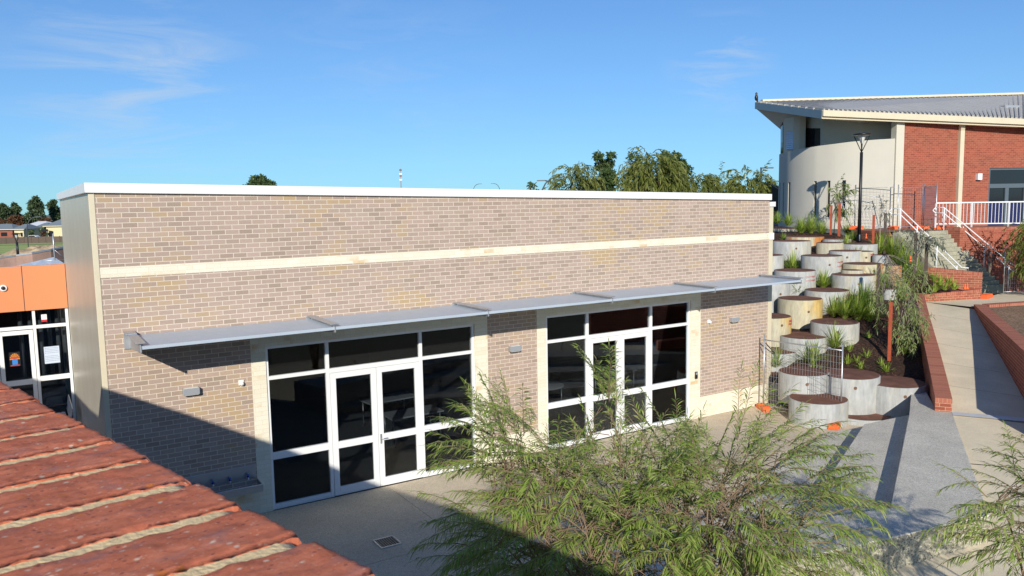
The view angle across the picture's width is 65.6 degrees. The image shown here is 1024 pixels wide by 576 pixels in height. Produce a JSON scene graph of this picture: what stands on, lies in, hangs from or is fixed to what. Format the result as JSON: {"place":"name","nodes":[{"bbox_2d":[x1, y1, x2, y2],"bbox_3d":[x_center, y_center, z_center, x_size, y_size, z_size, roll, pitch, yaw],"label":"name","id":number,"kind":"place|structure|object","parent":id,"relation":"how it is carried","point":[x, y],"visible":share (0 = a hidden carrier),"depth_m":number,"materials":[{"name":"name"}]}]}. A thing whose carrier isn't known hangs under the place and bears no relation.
{"place":"outdoors","nodes":[
{"label":"outdoors","id":0,"kind":"place"},
{"bbox_2d":[0,243,62,253],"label":"lawn","id":1,"kind":"structure","parent":0,"point":[4,248],"depth_m":165.32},
{"bbox_2d":[0,236,62,243],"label":"boundary fence","id":2,"kind":"object","parent":1,"relation":"on","point":[12,240],"visible":0.87,"depth_m":170.41,"materials":[{"name":"wood"}]},
{"bbox_2d":[0,257,75,418],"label":"entry wing","id":3,"kind":"structure","parent":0,"point":[32,294],"depth_m":21.54,"materials":[{"name":"paint"}]},
{"bbox_2d":[9,352,20,366],"bbox_3d":[-13.141,1.883,21.004,0.250,0.380,0.012,-5,7,-32],"label":"flyer","id":4,"kind":"object","parent":3,"relation":"attached to","point":[14,359],"visible":1,"depth_m":21.00,"materials":[{"name":"multicoloured paper"}]},
{"bbox_2d":[0,246,63,266],"bbox_3d":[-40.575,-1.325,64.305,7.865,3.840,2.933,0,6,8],"label":"roof","id":5,"kind":"structure","parent":3,"relation":"attached to","point":[15,260],"depth_m":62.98,"materials":[{"name":"metal"}]},
{"bbox_2d":[44,346,59,363],"bbox_3d":[-12.418,1.802,21.454,0.360,0.460,0.010,-5,7,-32],"label":"notice sheet","id":6,"kind":"object","parent":3,"relation":"attached to","point":[51,354],"visible":1,"depth_m":21.45,"materials":[{"name":"white paper"}]},
{"bbox_2d":[0,202,1012,512],"bbox_3d":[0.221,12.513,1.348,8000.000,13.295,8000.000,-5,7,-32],"label":"ground","id":7,"kind":"structure","parent":0,"point":[68,384],"depth_m":24.72,"materials":[{"name":"concrete"}]},
{"bbox_2d":[0,203,14,221],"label":"conifer","id":8,"kind":"object","parent":7,"relation":"on","point":[6,211],"visible":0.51,"depth_m":274.96,"materials":[{"name":"green plant"}]},
{"bbox_2d":[0,224,19,237],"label":"house","id":9,"kind":"structure","parent":7,"relation":"on","point":[5,231],"depth_m":232.57,"materials":[{"name":"brick"}]},
{"bbox_2d":[7,215,24,225],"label":"garden tree","id":10,"kind":"object","parent":7,"relation":"on","point":[15,219],"visible":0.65,"depth_m":261.50,"materials":[{"name":"brown plant"}]},
{"bbox_2d":[10,224,40,236],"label":"house","id":11,"kind":"structure","parent":7,"relation":"on","point":[21,229],"depth_m":228.04,"materials":[{"name":"beige"}]},
{"bbox_2d":[0,244,61,256],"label":"earth mound","id":12,"kind":"object","parent":7,"relation":"on","point":[29,249],"visible":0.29,"depth_m":110.14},
{"bbox_2d":[26,195,47,222],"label":"conifer","id":13,"kind":"object","parent":7,"relation":"on","point":[35,207],"visible":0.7,"depth_m":268.98,"materials":[{"name":"green plant"}]},
{"bbox_2d":[42,219,61,236],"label":"house","id":14,"kind":"structure","parent":7,"relation":"on","point":[55,227],"depth_m":222.56,"materials":[{"name":"beige"}]},
{"bbox_2d":[46,199,60,221],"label":"conifer","id":15,"kind":"object","parent":7,"relation":"on","point":[54,212],"visible":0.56,"depth_m":278.94,"materials":[{"name":"green plant"}]},
{"bbox_2d":[0,381,374,575],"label":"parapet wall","id":16,"kind":"structure","parent":7,"relation":"on","point":[78,498],"depth_m":0.57,"materials":[{"name":"red brick"}]},
{"bbox_2d":[242,173,276,185],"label":"round tree","id":17,"kind":"object","parent":7,"relation":"on","point":[261,179],"visible":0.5,"depth_m":118.97,"materials":[{"name":"green plant"}]},
{"bbox_2d":[917,293,951,411],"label":"garden wall","id":18,"kind":"structure","parent":7,"relation":"on","point":[938,390],"depth_m":21.02,"materials":[{"name":"red brick"}]},
{"bbox_2d":[0,0,1023,215],"label":"sky","id":19,"kind":"structure","parent":0,"point":[449,94],"materials":[{"name":"blue"}]},
{"bbox_2d":[260,403,1021,575],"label":"courtyard paving","id":20,"kind":"structure","parent":0,"point":[351,526],"depth_m":15.21,"materials":[{"name":"concrete"}]},
{"bbox_2d":[372,535,401,548],"bbox_3d":[-2.165,4.402,13.775,0.380,0.014,0.410,-5,7,-32],"label":"floor drain","id":21,"kind":"object","parent":20,"relation":"on","point":[394,540],"visible":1,"depth_m":13.77,"materials":[{"name":"grey"}]},
{"bbox_2d":[56,183,801,513],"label":"brick building","id":22,"kind":"structure","parent":20,"relation":"on","point":[310,316],"depth_m":16.95,"materials":[{"name":"brick"}]},
{"bbox_2d":[182,386,199,395],"bbox_3d":[-5.760,1.850,14.261,0.280,0.134,0.118,-5,7,-32],"label":"wall light","id":23,"kind":"object","parent":22,"relation":"attached to","point":[189,391],"visible":1,"depth_m":14.21,"materials":[{"name":"grey"}]},
{"bbox_2d":[184,464,262,498],"bbox_3d":[-5.310,3.735,14.571,1.380,0.680,0.376,-5,7,-32],"label":"drinking trough","id":24,"kind":"object","parent":22,"relation":"attached to","point":[212,479],"visible":0.58,"depth_m":14.69,"materials":[{"name":"silver metal"}]},
{"bbox_2d":[359,391,414,425],"bbox_3d":[-3.270,3.261,21.129,1.400,0.722,0.700,-6,8,-37],"label":"classroom table","id":25,"kind":"object","parent":22,"relation":"on","point":[397,396],"visible":0.52,"depth_m":21.05,"materials":[{"name":"grey laminate"}]},
{"bbox_2d":[383,404,443,446],"bbox_3d":[-2.454,3.406,19.642,1.400,0.722,0.700,-5,7,-32],"label":"classroom table","id":26,"kind":"object","parent":22,"relation":"on","point":[406,413],"visible":0.78,"depth_m":19.53,"materials":[{"name":"grey laminate"}]},
{"bbox_2d":[548,381,563,411],"bbox_3d":[0.895,3.067,22.186,1.140,0.734,1.140,-5,7,-32],"label":"classroom table","id":27,"kind":"object","parent":22,"relation":"on","point":[553,385],"visible":0.32,"depth_m":22.05,"materials":[{"name":"grey laminate"}]},
{"bbox_2d":[593,367,636,400],"bbox_3d":[3.078,2.864,23.775,0.700,0.722,1.400,4,8,41],"label":"classroom table","id":28,"kind":"object","parent":22,"relation":"on","point":[628,370],"visible":0.36,"depth_m":23.75,"materials":[{"name":"grey laminate"}]},
{"bbox_2d":[405,337,910,575],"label":"willow shrub","id":29,"kind":"object","parent":20,"relation":"on","point":[691,562],"visible":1,"depth_m":6.71,"materials":[{"name":"green plant"}]},
{"bbox_2d":[603,392,989,575],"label":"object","id":30,"kind":"structure","parent":20,"relation":"on","point":[904,449],"depth_m":14.28,"materials":[{"name":"concrete"}]},
{"bbox_2d":[762,334,843,409],"bbox_3d":[7.680,2.374,21.108,0.042,2.050,2.285,-6,8,-40],"label":"fence","id":31,"kind":"object","parent":20,"relation":"on","point":[839,356],"visible":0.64,"depth_m":20.98,"materials":[{"name":"metal"}]},
{"bbox_2d":[788,393,848,428],"bbox_3d":[7.988,3.237,20.741,1.459,0.806,1.459,-5,7,-32],"label":"concrete tub","id":32,"kind":"object","parent":20,"relation":"on","point":[824,406],"visible":0.77,"depth_m":20.19,"materials":[{"name":"concrete"}]},
{"bbox_2d":[848,413,891,425],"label":"concrete tub","id":33,"kind":"object","parent":20,"relation":"on","point":[860,420],"visible":0.27,"depth_m":20.37,"materials":[{"name":"concrete"}]},
{"bbox_2d":[876,376,926,417],"bbox_3d":[10.176,2.983,21.153,1.501,1.037,1.501,-5,7,-32],"label":"concrete tub","id":34,"kind":"object","parent":20,"relation":"on","point":[893,396],"visible":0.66,"depth_m":20.54,"materials":[{"name":"grey"}]},
{"bbox_2d":[771,226,929,394],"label":"mulch slope","id":35,"kind":"structure","parent":0,"point":[904,365],"depth_m":24.40,"materials":[{"name":"soil"}]},
{"bbox_2d":[772,254,783,274],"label":"concrete tub","id":36,"kind":"object","parent":35,"relation":"on","point":[778,261],"visible":0.29,"depth_m":29.69,"materials":[{"name":"grey"}]},
{"bbox_2d":[769,372,788,407],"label":"concrete tub","id":37,"kind":"object","parent":35,"relation":"on","point":[774,375],"visible":0.09,"depth_m":22.64,"materials":[{"name":"grey"}]},
{"bbox_2d":[772,284,789,312],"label":"concrete tub","id":38,"kind":"object","parent":35,"relation":"on","point":[778,290],"visible":0.08,"depth_m":27.54,"materials":[{"name":"grey"}]},
{"bbox_2d":[771,313,791,346],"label":"concrete tub","id":39,"kind":"object","parent":35,"relation":"on","point":[781,324],"visible":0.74,"depth_m":25.04,"materials":[{"name":"brown"}]},
{"bbox_2d":[771,343,795,367],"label":"grass tuft","id":40,"kind":"object","parent":35,"relation":"on","point":[774,360],"visible":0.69,"depth_m":24.13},
{"bbox_2d":[771,347,796,371],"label":"concrete tub","id":41,"kind":"object","parent":35,"relation":"on","point":[787,354],"visible":0.25,"depth_m":24.23,"materials":[{"name":"grey"}]},
{"bbox_2d":[773,240,810,260],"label":"concrete tub","id":42,"kind":"object","parent":35,"relation":"on","point":[790,246],"visible":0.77,"depth_m":31.98,"materials":[{"name":"grey"}]},
{"bbox_2d":[784,249,802,267],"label":"grass tuft","id":43,"kind":"object","parent":35,"relation":"on","point":[792,263],"visible":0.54,"depth_m":30.86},
{"bbox_2d":[774,268,815,295],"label":"concrete tub","id":44,"kind":"object","parent":35,"relation":"on","point":[808,276],"visible":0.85,"depth_m":28.38,"materials":[{"name":"grey"}]},
{"bbox_2d":[777,296,822,328],"bbox_3d":[9.797,1.042,27.075,1.450,1.453,1.450,-5,7,-32],"label":"concrete tub","id":45,"kind":"object","parent":35,"relation":"on","point":[803,311],"visible":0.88,"depth_m":26.43,"materials":[{"name":"brown"}]},
{"bbox_2d":[791,216,810,232],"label":"grass tuft","id":46,"kind":"object","parent":35,"relation":"on","point":[800,224],"visible":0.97,"depth_m":35.46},
{"bbox_2d":[778,366,828,403],"bbox_3d":[7.936,2.647,21.642,1.305,0.826,1.305,-5,7,-32],"label":"concrete tub","id":47,"kind":"object","parent":35,"relation":"on","point":[788,379],"visible":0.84,"depth_m":21.19,"materials":[{"name":"grey"}]},
{"bbox_2d":[780,332,827,358],"bbox_3d":[9.169,1.968,25.051,1.443,1.005,1.443,-5,7,-32],"label":"concrete tub","id":48,"kind":"object","parent":35,"relation":"on","point":[795,337],"visible":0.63,"depth_m":24.50,"materials":[{"name":"grey"}]},
{"bbox_2d":[785,236,823,245],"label":"concrete tub","id":49,"kind":"object","parent":35,"relation":"on","point":[814,240],"visible":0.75,"depth_m":33.61,"materials":[{"name":"brown"}]},
{"bbox_2d":[789,337,830,363],"bbox_3d":[9.082,1.894,24.069,1.380,0.832,1.282,1,7,21],"label":"grass tuft","id":50,"kind":"object","parent":35,"relation":"on","point":[814,355],"visible":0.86,"depth_m":23.99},
{"bbox_2d":[801,211,822,232],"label":"grass tuft","id":51,"kind":"object","parent":35,"relation":"on","point":[811,226],"visible":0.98,"depth_m":35.36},
{"bbox_2d":[801,254,842,279],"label":"concrete tub","id":52,"kind":"object","parent":35,"relation":"on","point":[831,263],"visible":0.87,"depth_m":29.60,"materials":[{"name":"grey"}]},
{"bbox_2d":[816,268,834,287],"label":"grass tuft","id":53,"kind":"object","parent":35,"relation":"on","point":[824,282],"visible":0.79,"depth_m":28.78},
{"bbox_2d":[804,287,849,315],"bbox_3d":[10.942,0.542,27.629,1.462,1.010,1.472,-5,7,-32],"label":"concrete tub","id":54,"kind":"object","parent":35,"relation":"on","point":[823,293],"visible":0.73,"depth_m":27.01,"materials":[{"name":"grey"}]},
{"bbox_2d":[816,242,843,253],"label":"concrete tub","id":55,"kind":"object","parent":35,"relation":"on","point":[823,247],"visible":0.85,"depth_m":31.88,"materials":[{"name":"concrete"}]},
{"bbox_2d":[810,318,859,347],"bbox_3d":[10.240,1.523,25.249,1.454,0.970,1.454,-5,7,-32],"label":"concrete tub","id":56,"kind":"object","parent":35,"relation":"on","point":[818,327],"visible":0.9,"depth_m":24.69,"materials":[{"name":"grey"}]},
{"bbox_2d":[815,323,857,348],"bbox_3d":[9.961,1.453,24.546,1.390,0.860,1.497,1,6,15],"label":"grass tuft","id":57,"kind":"object","parent":35,"relation":"on","point":[834,343],"visible":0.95,"depth_m":24.45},
{"bbox_2d":[823,296,851,316],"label":"grass tuft","id":58,"kind":"object","parent":35,"relation":"on","point":[832,308],"visible":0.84,"depth_m":26.71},
{"bbox_2d":[825,173,858,234],"bbox_3d":[14.538,-3.704,35.010,1.588,2.683,1.551,-5,7,-32],"label":"sapling","id":59,"kind":"object","parent":35,"relation":"on","point":[838,196],"visible":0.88,"depth_m":34.98,"materials":[{"name":"green plant"}]},
{"bbox_2d":[825,291,863,318],"bbox_3d":[11.108,0.568,26.580,1.652,0.950,1.505,0,6,8],"label":"grass tuft","id":60,"kind":"object","parent":35,"relation":"on","point":[843,315],"visible":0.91,"depth_m":26.48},
{"bbox_2d":[829,250,860,262],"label":"concrete tub","id":61,"kind":"object","parent":35,"relation":"on","point":[851,256],"visible":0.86,"depth_m":30.44,"materials":[{"name":"grey"}]},
{"bbox_2d":[826,368,880,414],"bbox_3d":[9.079,2.780,21.352,1.472,1.012,1.472,-5,7,-32],"label":"concrete tub","id":62,"kind":"object","parent":35,"relation":"on","point":[859,388],"visible":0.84,"depth_m":20.70,"materials":[{"name":"grey"}]},
{"bbox_2d":[831,273,876,294],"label":"concrete tub","id":63,"kind":"object","parent":35,"relation":"on","point":[842,280],"visible":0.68,"depth_m":28.11,"materials":[{"name":"grey"}]},
{"bbox_2d":[829,286,884,320],"bbox_3d":[11.527,0.503,26.561,2.132,1.169,1.942,0,6,7],"label":"grass tuft","id":64,"kind":"object","parent":35,"relation":"on","point":[859,304],"visible":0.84,"depth_m":26.42,"materials":[{"name":"plant"}]},
{"bbox_2d":[843,243,877,253],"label":"concrete tub","id":65,"kind":"object","parent":35,"relation":"on","point":[866,246],"visible":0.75,"depth_m":31.58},
{"bbox_2d":[853,132,870,240],"bbox_3d":[14.586,-4.221,33.258,0.700,4.512,0.700,-5,7,-32],"label":"lamp post","id":66,"kind":"object","parent":35,"relation":"on","point":[862,135],"visible":1,"depth_m":33.19,"materials":[{"name":"black metal"}]},
{"bbox_2d":[850,250,873,261],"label":"concrete tub","id":67,"kind":"object","parent":35,"relation":"on","point":[865,255],"visible":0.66,"depth_m":30.50,"materials":[{"name":"brown"}]},
{"bbox_2d":[842,262,882,273],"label":"concrete tub","id":68,"kind":"object","parent":35,"relation":"on","point":[867,267],"visible":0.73,"depth_m":29.04,"materials":[{"name":"brown"}]},
{"bbox_2d":[852,280,889,306],"bbox_3d":[11.987,0.233,26.997,1.618,1.087,1.777,-1,6,2],"label":"grass tuft","id":69,"kind":"object","parent":35,"relation":"on","point":[864,291],"visible":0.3,"depth_m":26.89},
{"bbox_2d":[849,294,896,321],"bbox_3d":[11.929,0.616,26.622,1.848,1.046,1.716,-2,6,-9],"label":"grass tuft","id":70,"kind":"object","parent":35,"relation":"on","point":[869,317],"visible":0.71,"depth_m":26.43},
{"bbox_2d":[853,230,894,243],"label":"terrace wall","id":71,"kind":"structure","parent":35,"relation":"on","point":[869,234],"depth_m":35.07,"materials":[{"name":"red brick"}]},
{"bbox_2d":[864,198,891,250],"bbox_3d":[14.903,-2.657,32.172,0.748,2.256,1.456,-2,6,-10],"label":"sapling","id":72,"kind":"object","parent":35,"relation":"on","point":[881,215],"visible":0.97,"depth_m":31.99,"materials":[{"name":"green plant"}]},
{"bbox_2d":[887,302,892,360],"bbox_3d":[11.185,1.445,23.520,0.085,2.074,0.085,4,8,41],"label":"garden stake","id":73,"kind":"object","parent":35,"relation":"on","point":[890,330],"visible":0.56,"depth_m":23.47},
{"bbox_2d":[879,230,905,254],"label":"grass tuft","id":74,"kind":"object","parent":35,"relation":"on","point":[888,250],"visible":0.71,"depth_m":31.89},
{"bbox_2d":[867,252,939,335],"bbox_3d":[12.203,0.130,24.565,1.963,2.607,3.684,3,7,33],"label":"sapling","id":75,"kind":"object","parent":35,"relation":"on","point":[883,282],"visible":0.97,"depth_m":23.85,"materials":[{"name":"green plant"}]},
{"bbox_2d":[886,237,924,261],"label":"grass tuft","id":76,"kind":"object","parent":35,"relation":"on","point":[897,255],"visible":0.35,"depth_m":31.49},
{"bbox_2d":[890,252,923,280],"bbox_3d":[14.869,-0.792,30.098,1.760,1.207,1.894,5,8,44],"label":"grass tuft","id":77,"kind":"object","parent":35,"relation":"on","point":[906,266],"visible":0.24,"depth_m":29.96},
{"bbox_2d":[884,291,935,357],"bbox_3d":[12.467,1.034,24.362,1.382,2.002,3.371,4,8,39],"label":"sapling","id":78,"kind":"object","parent":35,"relation":"on","point":[908,332],"visible":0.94,"depth_m":23.55,"materials":[{"name":"green plant"}]},
{"bbox_2d":[894,218,946,268],"bbox_3d":[14.603,-1.536,28.302,1.666,1.884,1.465,1,6,17],"label":"sapling","id":79,"kind":"object","parent":35,"relation":"on","point":[931,242],"visible":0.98,"depth_m":28.26,"materials":[{"name":"green plant"}]},
{"bbox_2d":[892,230,1002,293],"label":"staircase","id":80,"kind":"structure","parent":35,"relation":"on","point":[990,283],"depth_m":33.27,"materials":[{"name":"concrete"}]},
{"bbox_2d":[889,208,968,269],"bbox_3d":[17.149,-1.617,32.822,3.070,3.382,0.049,4,8,40],"label":"handrail","id":81,"kind":"object","parent":80,"relation":"on","point":[916,229],"visible":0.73,"depth_m":32.89,"materials":[{"name":"white"}]},
{"bbox_2d":[932,207,1016,289],"bbox_3d":[19.527,-1.703,33.565,3.319,3.454,0.049,4,8,40],"label":"handrail","id":82,"kind":"object","parent":80,"relation":"on","point":[1008,266],"visible":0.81,"depth_m":33.53,"materials":[{"name":"white"}]},
{"bbox_2d":[928,267,982,295],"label":"stair wall","id":83,"kind":"structure","parent":35,"relation":"on","point":[973,279],"depth_m":30.31,"materials":[{"name":"red brick"}]},
{"bbox_2d":[972,231,1012,273],"bbox_3d":[19.425,-1.508,32.115,1.739,1.710,1.402,-5,7,-32],"label":"red shrub","id":84,"kind":"object","parent":35,"relation":"on","point":[989,259],"visible":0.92,"depth_m":31.97,"materials":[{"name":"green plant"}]},
{"bbox_2d":[773,223,1021,231],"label":"terrace","id":85,"kind":"structure","parent":0,"point":[774,224],"depth_m":36.73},
{"bbox_2d":[543,162,605,190],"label":"weeping tree","id":86,"kind":"object","parent":85,"relation":"on","point":[589,184],"visible":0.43,"depth_m":71.12,"materials":[{"name":"green plant"}]},
{"bbox_2d":[592,150,618,190],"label":"gum tree","id":87,"kind":"object","parent":85,"relation":"on","point":[604,169],"visible":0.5,"depth_m":78.85,"materials":[{"name":"green plant"}]},
{"bbox_2d":[612,146,692,192],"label":"weeping tree","id":88,"kind":"object","parent":85,"relation":"on","point":[644,180],"visible":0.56,"depth_m":66.51,"materials":[{"name":"green plant"}]},
{"bbox_2d":[657,149,693,189],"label":"gum tree","id":89,"kind":"object","parent":85,"relation":"on","point":[684,161],"visible":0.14,"depth_m":82.93,"materials":[{"name":"green plant"}]},
{"bbox_2d":[666,170,726,192],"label":"weeping tree","id":90,"kind":"object","parent":85,"relation":"on","point":[706,184],"visible":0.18,"depth_m":70.64,"materials":[{"name":"green plant"}]},
{"bbox_2d":[717,159,778,201],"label":"weeping tree","id":91,"kind":"object","parent":85,"relation":"on","point":[758,186],"visible":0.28,"depth_m":65.04,"materials":[{"name":"green plant"}]},
{"bbox_2d":[771,184,778,222],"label":"black gate","id":92,"kind":"structure","parent":85,"relation":"on","point":[774,190],"depth_m":48.83,"materials":[{"name":"black metal"}]},
{"bbox_2d":[840,195,890,227],"bbox_3d":[16.186,-3.497,36.442,2.240,1.556,0.278,1,7,21],"label":"fence","id":93,"kind":"object","parent":85,"relation":"on","point":[866,211],"visible":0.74,"depth_m":36.44,"materials":[{"name":"metal"}]},
{"bbox_2d":[854,184,894,226],"bbox_3d":[16.781,-3.788,36.811,1.644,2.020,0.042,1,7,22],"label":"fence","id":94,"kind":"object","parent":85,"relation":"on","point":[889,208],"visible":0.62,"depth_m":36.74,"materials":[{"name":"metal"}]},
{"bbox_2d":[755,92,1023,228],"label":"community hall","id":95,"kind":"structure","parent":85,"relation":"on","point":[963,147],"depth_m":37.62,"materials":[{"name":"red brick"}]},
{"bbox_2d":[897,184,923,226],"bbox_3d":[18.134,-3.725,36.194,1.276,1.980,0.039,-2,6,-9],"label":"fence","id":96,"kind":"object","parent":85,"relation":"on","point":[912,207],"visible":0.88,"depth_m":36.19,"materials":[{"name":"metal"}]},
{"bbox_2d":[923,183,937,225],"bbox_3d":[18.753,-3.697,35.645,0.041,2.020,1.142,-1,6,1],"label":"fence","id":97,"kind":"object","parent":85,"relation":"on","point":[929,204],"visible":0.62,"depth_m":35.69,"materials":[{"name":"metal"}]},
{"bbox_2d":[945,226,1023,294],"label":"terrace wall","id":98,"kind":"structure","parent":85,"relation":"on","point":[963,239],"depth_m":33.81,"materials":[{"name":"brick"}]},
{"bbox_2d":[934,201,1023,227],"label":"balustrade","id":99,"kind":"object","parent":98,"relation":"on","point":[971,213],"visible":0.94,"depth_m":34.24,"materials":[{"name":"white"}]},
{"bbox_2d":[876,415,1023,575],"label":"path","id":100,"kind":"structure","parent":0,"point":[976,433],"depth_m":14.92,"materials":[{"name":"concrete"}]},
{"bbox_2d":[913,421,1023,575],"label":"willow shrub","id":101,"kind":"object","parent":100,"relation":"on","point":[995,530],"visible":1,"depth_m":7.38,"materials":[{"name":"green plant"}]},
{"bbox_2d":[952,412,1023,421],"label":"strip drain","id":102,"kind":"object","parent":100,"relation":"on","point":[990,416],"visible":1,"depth_m":18.19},
{"bbox_2d":[926,302,1023,417],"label":"ramp path","id":103,"kind":"structure","parent":0,"point":[969,355],"depth_m":21.75,"materials":[{"name":"concrete"}]},
{"bbox_2d":[974,304,1023,398],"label":"planter wall","id":104,"kind":"structure","parent":103,"relation":"on","point":[1010,349],"depth_m":21.96,"materials":[{"name":"red brick"}]},
{"bbox_2d":[990,305,1023,338],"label":"planter mulch","id":105,"kind":"object","parent":104,"relation":"in","point":[1012,316],"visible":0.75,"depth_m":25.84,"materials":[{"name":"soil"}]},
{"bbox_2d":[929,292,1023,306],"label":"landing","id":106,"kind":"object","parent":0,"point":[1009,297],"visible":0.75,"depth_m":29.43,"materials":[{"name":"concrete"}]},
{"bbox_2d":[924,289,980,317],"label":"planter wall","id":107,"kind":"structure","parent":106,"relation":"on","point":[966,294],"depth_m":29.70,"materials":[{"name":"red brick"}]},
{"bbox_2d":[922,279,960,292],"bbox_3d":[16.122,0.029,29.734,1.711,0.550,1.821,5,8,42],"label":"wedge bed","id":108,"kind":"object","parent":107,"relation":"in","point":[930,282],"visible":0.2,"depth_m":30.17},
{"bbox_2d":[982,301,1023,307],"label":"planter wall","id":109,"kind":"structure","parent":106,"relation":"on","point":[1002,304],"depth_m":27.97,"materials":[{"name":"red brick"}]},
{"bbox_2d":[999,219,1023,288],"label":"weeping tree","id":110,"kind":"object","parent":106,"relation":"on","point":[1018,248],"visible":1,"depth_m":30.34,"materials":[{"name":"green plant"}]},
{"bbox_2d":[1003,245,1023,293],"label":"fence","id":111,"kind":"object","parent":106,"relation":"on","point":[1008,274],"visible":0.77,"depth_m":30.90,"materials":[{"name":"metal"}]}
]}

